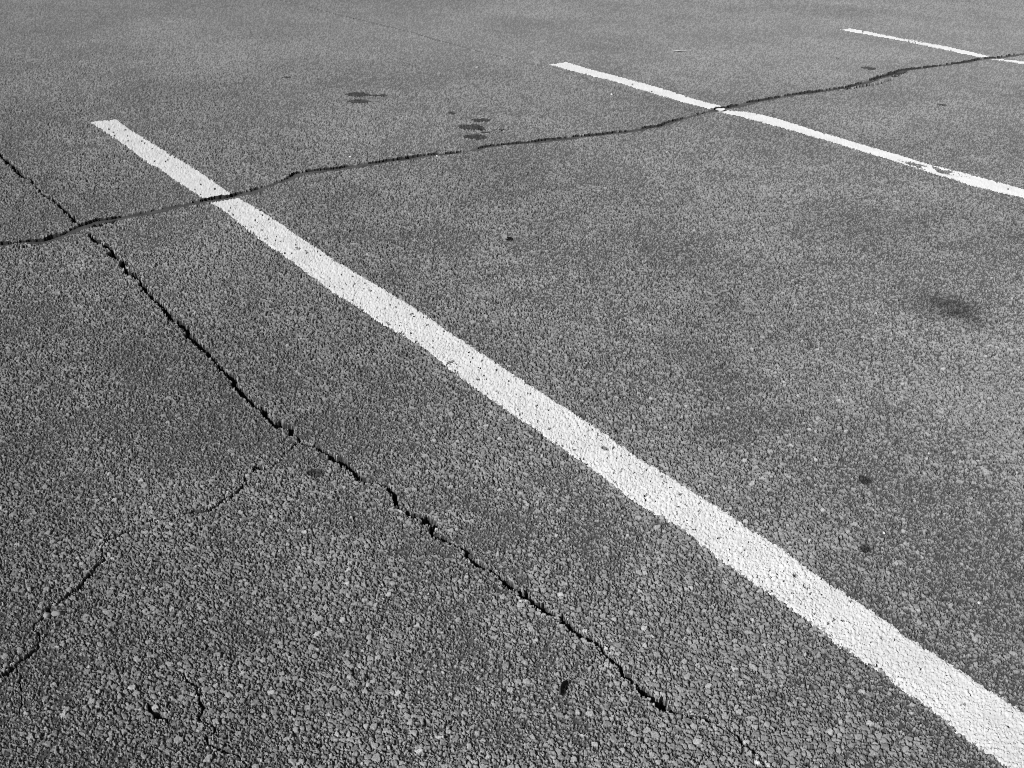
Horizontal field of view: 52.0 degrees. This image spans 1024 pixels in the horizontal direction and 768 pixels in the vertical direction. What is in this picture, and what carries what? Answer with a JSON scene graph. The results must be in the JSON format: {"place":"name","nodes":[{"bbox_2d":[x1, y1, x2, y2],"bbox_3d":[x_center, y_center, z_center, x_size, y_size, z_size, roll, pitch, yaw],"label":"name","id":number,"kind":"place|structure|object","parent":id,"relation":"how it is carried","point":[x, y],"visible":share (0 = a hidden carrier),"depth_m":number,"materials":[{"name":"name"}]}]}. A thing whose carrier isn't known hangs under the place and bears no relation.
{"place":"outdoors","nodes":[
{"label":"outdoors","id":0,"kind":"place"},
{"bbox_2d":[0,0,1023,767],"bbox_3d":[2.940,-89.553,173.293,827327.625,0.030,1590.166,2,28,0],"label":"pavement","id":1,"kind":"structure","parent":0,"point":[662,298],"depth_m":2.63,"materials":[{"name":"grey asphalt"}]},
{"bbox_2d":[43,612,50,617],"bbox_3d":[-0.796,0.395,1.795,0.011,0.008,0.012,7,28,9],"label":"pebble","id":2,"kind":"object","parent":1,"relation":"on","point":[46,614],"visible":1,"depth_m":1.79,"materials":[{"name":"grey stone"}]},
{"bbox_2d":[51,611,61,616],"bbox_3d":[-0.782,0.394,1.800,0.017,0.009,0.011,-2,28,-7],"label":"pebble","id":3,"kind":"object","parent":1,"relation":"on","point":[56,613],"visible":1,"depth_m":1.80,"materials":[{"name":"grey stone"}]},
{"bbox_2d":[1,442,296,714],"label":"pavement crack","id":4,"kind":"object","parent":1,"relation":"on","point":[123,532],"visible":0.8,"depth_m":1.91,"materials":[{"name":"black asphalt"}]},
{"bbox_2d":[147,703,168,723],"bbox_3d":[-0.545,0.514,1.611,0.059,0.023,0.018,19,32,30],"label":"surface pit","id":5,"kind":"object","parent":1,"relation":"on","point":[155,714],"visible":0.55,"depth_m":1.62,"materials":[{"name":"black asphalt"}]},
{"bbox_2d":[184,674,250,767],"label":"pavement crack","id":6,"kind":"object","parent":1,"relation":"on","point":[227,751],"visible":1,"depth_m":1.59,"materials":[{"name":"black asphalt"}]},
{"bbox_2d":[306,469,324,477],"bbox_3d":[-0.416,0.190,2.219,0.041,0.007,0.032,2,28,0],"label":"oil stain","id":7,"kind":"object","parent":1,"relation":"on","point":[314,473],"visible":1,"depth_m":2.22,"materials":[{"name":"asphalt"}]},
{"bbox_2d":[345,92,369,96],"bbox_3d":[-0.794,-1.488,5.392,0.121,0.005,0.124,-20,35,-35],"label":"oil stain","id":8,"kind":"object","parent":1,"relation":"on","point":[357,94],"visible":1,"depth_m":5.39,"materials":[{"name":"asphalt"}]},
{"bbox_2d":[348,99,370,103],"bbox_3d":[-0.765,-1.420,5.263,0.120,0.005,0.110,2,28,0],"label":"oil stain","id":9,"kind":"object","parent":1,"relation":"on","point":[361,101],"visible":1,"depth_m":5.25,"materials":[{"name":"asphalt"}]},
{"bbox_2d":[370,94,386,96],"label":"oil stain","id":10,"kind":"object","parent":1,"relation":"on","point":[381,95],"visible":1,"depth_m":5.39,"materials":[{"name":"asphalt"}]},
{"bbox_2d":[0,153,766,767],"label":"pavement crack","id":11,"kind":"object","parent":1,"relation":"on","point":[364,481],"visible":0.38,"depth_m":2.25,"materials":[{"name":"black asphalt"}]},
{"bbox_2d":[280,0,542,66],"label":"pavement crack","id":12,"kind":"object","parent":1,"relation":"on","point":[429,37],"visible":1,"depth_m":7.02,"materials":[{"name":"grey asphalt"}]},
{"bbox_2d":[458,124,483,129],"bbox_3d":[-0.189,-1.193,4.866,0.123,0.006,0.109,2,28,0],"label":"oil stain","id":13,"kind":"object","parent":1,"relation":"on","point":[473,127],"visible":1,"depth_m":4.86,"materials":[{"name":"asphalt"}]},
{"bbox_2d":[464,134,486,139],"bbox_3d":[-0.165,-1.108,4.705,0.107,0.005,0.102,2,28,0],"label":"oil stain","id":14,"kind":"object","parent":1,"relation":"on","point":[477,136],"visible":1,"depth_m":4.70,"materials":[{"name":"asphalt"}]},
{"bbox_2d":[471,118,490,121],"bbox_3d":[-0.148,-1.254,4.986,0.092,0.005,0.084,2,28,0],"label":"oil stain","id":15,"kind":"object","parent":1,"relation":"on","point":[480,120],"visible":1,"depth_m":4.98,"materials":[{"name":"asphalt"}]},
{"bbox_2d":[0,53,1014,244],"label":"pavement crack","id":16,"kind":"object","parent":1,"relation":"on","point":[89,222],"visible":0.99,"depth_m":4.60,"materials":[{"name":"black asphalt"}]},
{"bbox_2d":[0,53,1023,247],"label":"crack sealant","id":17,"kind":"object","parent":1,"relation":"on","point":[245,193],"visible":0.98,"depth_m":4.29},
{"bbox_2d":[91,119,1023,767],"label":"painted line","id":18,"kind":"object","parent":1,"relation":"on","point":[859,627],"visible":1,"depth_m":2.15,"materials":[{"name":"white paint"}]},
{"bbox_2d":[549,62,1023,197],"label":"painted line","id":19,"kind":"object","parent":1,"relation":"on","point":[978,182],"visible":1,"depth_m":4.96,"materials":[{"name":"white paint"}]},
{"bbox_2d":[859,544,870,552],"bbox_3d":[0.686,0.321,2.035,0.023,0.006,0.024,2,28,0],"label":"oil stain","id":20,"kind":"object","parent":1,"relation":"on","point":[865,549],"visible":1,"depth_m":2.04,"materials":[{"name":"liquid"}]},
{"bbox_2d":[859,475,871,484],"bbox_3d":[0.760,0.207,2.256,0.026,0.006,0.039,2,28,0],"label":"oil stain","id":21,"kind":"object","parent":1,"relation":"on","point":[864,480],"visible":1,"depth_m":2.26,"materials":[{"name":"asphalt"}]},
{"bbox_2d":[861,66,875,69],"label":"oil stain","id":22,"kind":"object","parent":1,"relation":"on","point":[868,68],"visible":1,"depth_m":6.42,"materials":[{"name":"asphalt"}]},
{"bbox_2d":[840,28,1023,63],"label":"painted line","id":23,"kind":"object","parent":1,"relation":"on","point":[931,45],"visible":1,"depth_m":7.21,"materials":[{"name":"white paint"}]},
{"bbox_2d":[559,680,568,694],"bbox_3d":[0.082,0.485,1.676,0.010,0.015,0.036,12,29,18],"label":"bark chip","id":24,"kind":"object","parent":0,"point":[565,683],"visible":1,"depth_m":1.68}
]}

